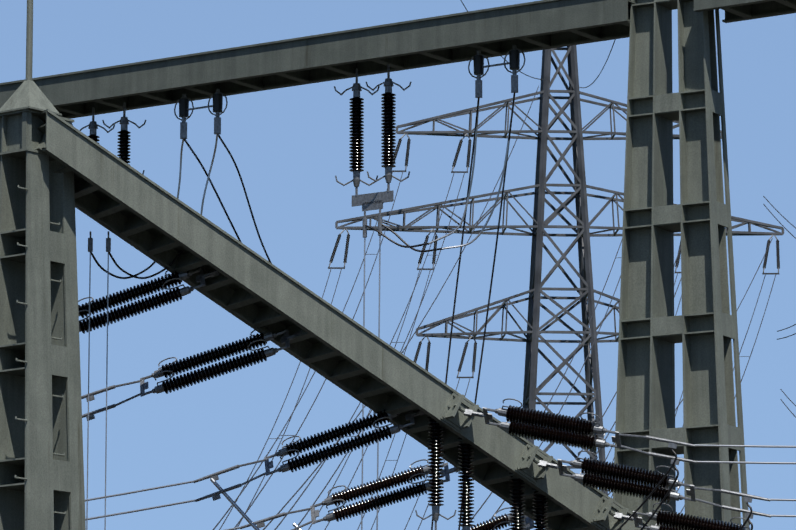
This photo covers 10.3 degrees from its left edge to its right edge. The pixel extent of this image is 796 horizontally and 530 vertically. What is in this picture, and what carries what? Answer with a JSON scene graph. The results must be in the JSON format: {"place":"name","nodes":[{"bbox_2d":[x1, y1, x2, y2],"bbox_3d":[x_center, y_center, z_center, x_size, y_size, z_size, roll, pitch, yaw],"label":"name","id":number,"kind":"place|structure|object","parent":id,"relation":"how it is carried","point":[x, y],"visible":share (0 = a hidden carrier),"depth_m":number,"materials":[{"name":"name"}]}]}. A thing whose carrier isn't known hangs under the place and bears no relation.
{"place":"outdoors","nodes":[
{"label":"outdoors","id":0,"kind":"place"},
{"bbox_2d":[0,0,795,529],"label":"sky","id":1,"kind":"structure","parent":0,"point":[288,146],"materials":[{"name":"blue"}]},
{"bbox_2d":[85,93,795,529],"bbox_3d":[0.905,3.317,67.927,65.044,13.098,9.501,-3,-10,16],"label":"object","id":2,"kind":"object","parent":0,"point":[219,487],"visible":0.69,"depth_m":67.41,"materials":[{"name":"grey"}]},
{"bbox_2d":[88,231,110,251],"bbox_3d":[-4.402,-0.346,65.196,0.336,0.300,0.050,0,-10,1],"label":"cable clamps","id":3,"kind":"object","parent":2,"relation":"attached to","point":[90,243],"visible":1,"depth_m":65.17,"materials":[{"name":"grey metal"}]},
{"bbox_2d":[464,398,696,464],"bbox_3d":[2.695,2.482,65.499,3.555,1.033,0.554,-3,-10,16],"label":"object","id":4,"kind":"object","parent":2,"relation":"attached to","point":[547,427],"visible":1,"depth_m":65.52,"materials":[{"name":"brown ceramic"}]},
{"bbox_2d":[538,450,770,518],"bbox_3d":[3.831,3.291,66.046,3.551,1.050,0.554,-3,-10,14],"label":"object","id":5,"kind":"object","parent":2,"relation":"attached to","point":[622,479],"visible":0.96,"depth_m":66.07,"materials":[{"name":"brown ceramic"}]},
{"bbox_2d":[614,503,749,529],"bbox_3d":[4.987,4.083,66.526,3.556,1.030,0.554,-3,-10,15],"label":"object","id":6,"kind":"object","parent":2,"relation":"attached to","point":[666,520],"visible":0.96,"depth_m":66.58,"materials":[{"name":"brown ceramic"}]},
{"bbox_2d":[335,45,783,529],"bbox_3d":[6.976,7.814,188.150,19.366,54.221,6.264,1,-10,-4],"label":"lattice pylon","id":7,"kind":"object","parent":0,"point":[583,235],"visible":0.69,"depth_m":189.74,"materials":[{"name":"metal"}]},
{"bbox_2d":[328,133,779,377],"bbox_3d":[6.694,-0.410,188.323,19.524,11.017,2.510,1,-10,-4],"label":"pylon insulators","id":8,"kind":"object","parent":7,"relation":"attached to","point":[435,247],"visible":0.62,"depth_m":187.93,"materials":[{"name":"grey"}]},
{"bbox_2d":[213,0,795,529],"bbox_3d":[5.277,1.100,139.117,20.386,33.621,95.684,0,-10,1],"label":"conductors","id":9,"kind":"object","parent":8,"relation":"hanging from","point":[459,378],"visible":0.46,"depth_m":146.53,"materials":[{"name":"grey"}]},
{"bbox_3d":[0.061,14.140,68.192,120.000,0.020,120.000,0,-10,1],"label":"yard gravel","id":10,"kind":"object","parent":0,"visible":0},
{"bbox_2d":[0,109,85,529],"bbox_3d":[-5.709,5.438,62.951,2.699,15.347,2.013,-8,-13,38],"label":"column","id":11,"kind":"structure","parent":10,"relation":"on","point":[41,464],"depth_m":63.39,"materials":[{"name":"grey metal"}]},
{"bbox_2d":[0,0,61,115],"bbox_3d":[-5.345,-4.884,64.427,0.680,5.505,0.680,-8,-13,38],"label":"lightning rod","id":12,"kind":"object","parent":11,"relation":"on","point":[28,94],"visible":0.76,"depth_m":63.92,"materials":[{"name":"grey paint"}]},
{"bbox_2d":[613,0,748,529],"bbox_3d":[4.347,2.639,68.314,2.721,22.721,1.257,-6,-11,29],"label":"column","id":13,"kind":"structure","parent":10,"relation":"on","point":[702,329],"depth_m":68.64,"materials":[{"name":"grey metal"}]},
{"bbox_2d":[0,0,637,118],"bbox_3d":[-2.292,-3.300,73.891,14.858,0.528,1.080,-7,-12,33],"label":"top beam","id":14,"kind":"structure","parent":13,"relation":"attached to","point":[463,36],"depth_m":72.73,"materials":[{"name":"grey metal"}]},
{"bbox_2d":[72,107,114,143],"bbox_3d":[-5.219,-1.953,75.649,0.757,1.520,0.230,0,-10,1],"label":"insulator","id":15,"kind":"object","parent":14,"relation":"hanging from","point":[93,125],"visible":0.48,"depth_m":75.68,"materials":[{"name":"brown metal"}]},
{"bbox_2d":[102,103,145,174],"bbox_3d":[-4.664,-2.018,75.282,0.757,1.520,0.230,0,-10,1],"label":"insulator","id":16,"kind":"object","parent":14,"relation":"hanging from","point":[124,142],"visible":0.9,"depth_m":75.26,"materials":[{"name":"brown ceramic"}]},
{"bbox_2d":[334,68,379,195],"bbox_3d":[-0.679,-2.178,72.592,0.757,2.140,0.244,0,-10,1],"label":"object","id":17,"kind":"object","parent":14,"relation":"hanging from","point":[356,131],"visible":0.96,"depth_m":72.53,"materials":[{"name":"brown ceramic"}]},
{"bbox_2d":[366,64,411,191],"bbox_3d":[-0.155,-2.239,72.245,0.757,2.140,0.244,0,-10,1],"label":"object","id":18,"kind":"object","parent":14,"relation":"hanging from","point":[388,117],"visible":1,"depth_m":72.18,"materials":[{"name":"brown ceramic"}]},
{"bbox_2d":[352,190,393,237],"bbox_3d":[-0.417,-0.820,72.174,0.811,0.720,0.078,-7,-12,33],"label":"suspension yoke","id":19,"kind":"object","parent":18,"relation":"hanging from","point":[371,201],"visible":0.98,"depth_m":72.18,"materials":[{"name":"grey metal"}]},
{"bbox_2d":[468,50,489,97],"bbox_3d":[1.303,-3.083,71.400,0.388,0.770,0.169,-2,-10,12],"label":"clamp","id":20,"kind":"object","parent":14,"relation":"hanging from","point":[478,59],"visible":1,"depth_m":71.35,"materials":[{"name":"black metal"}]},
{"bbox_2d":[504,45,525,92],"bbox_3d":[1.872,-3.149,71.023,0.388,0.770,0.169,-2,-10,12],"label":"clamp","id":21,"kind":"object","parent":14,"relation":"hanging from","point":[514,58],"visible":1,"depth_m":70.98,"materials":[{"name":"black metal"}]},
{"bbox_2d":[34,109,650,529],"bbox_3d":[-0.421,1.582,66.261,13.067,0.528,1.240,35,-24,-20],"label":"inclined girder","id":22,"kind":"object","parent":13,"relation":"attached to","point":[246,285],"visible":0.79,"depth_m":65.51,"materials":[{"name":"grey metal"}]},
{"bbox_2d":[78,267,218,333],"bbox_3d":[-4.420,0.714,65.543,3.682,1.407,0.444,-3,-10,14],"label":"insulator","id":23,"kind":"object","parent":22,"relation":"attached to","point":[141,290],"visible":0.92,"depth_m":65.37,"materials":[{"name":"brown ceramic"}]},
{"bbox_2d":[81,326,301,420],"bbox_3d":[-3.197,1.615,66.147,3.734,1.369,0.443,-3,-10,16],"label":"insulator","id":24,"kind":"object","parent":22,"relation":"attached to","point":[173,368],"visible":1,"depth_m":66.01,"materials":[{"name":"brown ceramic"}]},
{"bbox_2d":[193,404,424,501],"bbox_3d":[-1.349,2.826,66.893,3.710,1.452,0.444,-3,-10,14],"label":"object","id":25,"kind":"object","parent":22,"relation":"attached to","point":[334,450],"visible":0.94,"depth_m":66.78,"materials":[{"name":"brown ceramic"}]},
{"bbox_2d":[240,459,459,529],"bbox_3d":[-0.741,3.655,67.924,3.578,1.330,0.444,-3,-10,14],"label":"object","id":26,"kind":"object","parent":22,"relation":"attached to","point":[367,489],"visible":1,"depth_m":67.80,"materials":[{"name":"brown ceramic"}]},
{"bbox_2d":[415,417,455,529],"bbox_3d":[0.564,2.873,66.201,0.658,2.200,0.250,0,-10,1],"label":"support string","id":27,"kind":"object","parent":22,"relation":"hanging from","point":[435,431],"visible":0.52,"depth_m":66.10,"materials":[{"name":"brown ceramic"}]},
{"bbox_2d":[458,437,473,529],"bbox_3d":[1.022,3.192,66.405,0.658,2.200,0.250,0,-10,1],"label":"support string","id":28,"kind":"object","parent":22,"relation":"hanging from","point":[465,476],"visible":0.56,"depth_m":66.32,"materials":[{"name":"brown ceramic"}]},
{"bbox_2d":[470,507,533,529],"bbox_3d":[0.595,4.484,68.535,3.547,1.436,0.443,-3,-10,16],"label":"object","id":29,"kind":"object","parent":22,"relation":"attached to","point":[499,522],"visible":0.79,"depth_m":68.37,"materials":[{"name":"brown ceramic"}]},
{"bbox_2d":[509,473,524,529],"bbox_3d":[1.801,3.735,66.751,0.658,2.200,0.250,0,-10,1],"label":"support string","id":30,"kind":"object","parent":22,"relation":"hanging from","point":[517,504],"visible":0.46,"depth_m":66.70,"materials":[{"name":"brown ceramic"}]},
{"bbox_2d":[440,392,628,529],"bbox_3d":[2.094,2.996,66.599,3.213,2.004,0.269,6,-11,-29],"label":"beam brackets","id":31,"kind":"object","parent":22,"relation":"attached to","point":[452,415],"visible":1,"depth_m":66.58,"materials":[{"name":"grey metal"}]},
{"bbox_2d":[532,488,547,529],"bbox_3d":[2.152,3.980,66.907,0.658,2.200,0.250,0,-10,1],"label":"support string","id":32,"kind":"object","parent":22,"relation":"hanging from","point":[540,516],"visible":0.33,"depth_m":66.88,"materials":[{"name":"brown ceramic"}]},
{"bbox_2d":[90,92,752,529],"bbox_3d":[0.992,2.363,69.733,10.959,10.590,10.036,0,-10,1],"label":"black jumper cables","id":33,"kind":"object","parent":13,"relation":"attached to","point":[454,298],"visible":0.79,"depth_m":71.62,"materials":[{"name":"black plastic"}]},
{"bbox_2d":[174,94,193,138],"bbox_3d":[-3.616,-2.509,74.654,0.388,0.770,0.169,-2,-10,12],"label":"insulator","id":34,"kind":"object","parent":33,"relation":"attached to","point":[183,100],"visible":1,"depth_m":74.61,"materials":[{"name":"black metal"}]},
{"bbox_2d":[208,89,227,133],"bbox_3d":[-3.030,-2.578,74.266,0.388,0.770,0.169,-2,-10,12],"label":"insulator","id":35,"kind":"object","parent":33,"relation":"attached to","point":[217,102],"visible":0.98,"depth_m":74.22,"materials":[{"name":"black metal"}]},
{"bbox_2d":[187,62,508,110],"bbox_3d":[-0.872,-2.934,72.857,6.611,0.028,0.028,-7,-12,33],"label":"clamp links","id":36,"kind":"object","parent":35,"relation":"attached to","point":[486,66],"visible":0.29,"depth_m":71.35,"materials":[{"name":"grey metal"}]},
{"bbox_2d":[693,0,795,22],"bbox_3d":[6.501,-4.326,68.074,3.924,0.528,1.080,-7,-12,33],"label":"top beam","id":37,"kind":"structure","parent":13,"relation":"attached to","point":[738,10],"depth_m":68.87,"materials":[{"name":"grey metal"}]}
]}

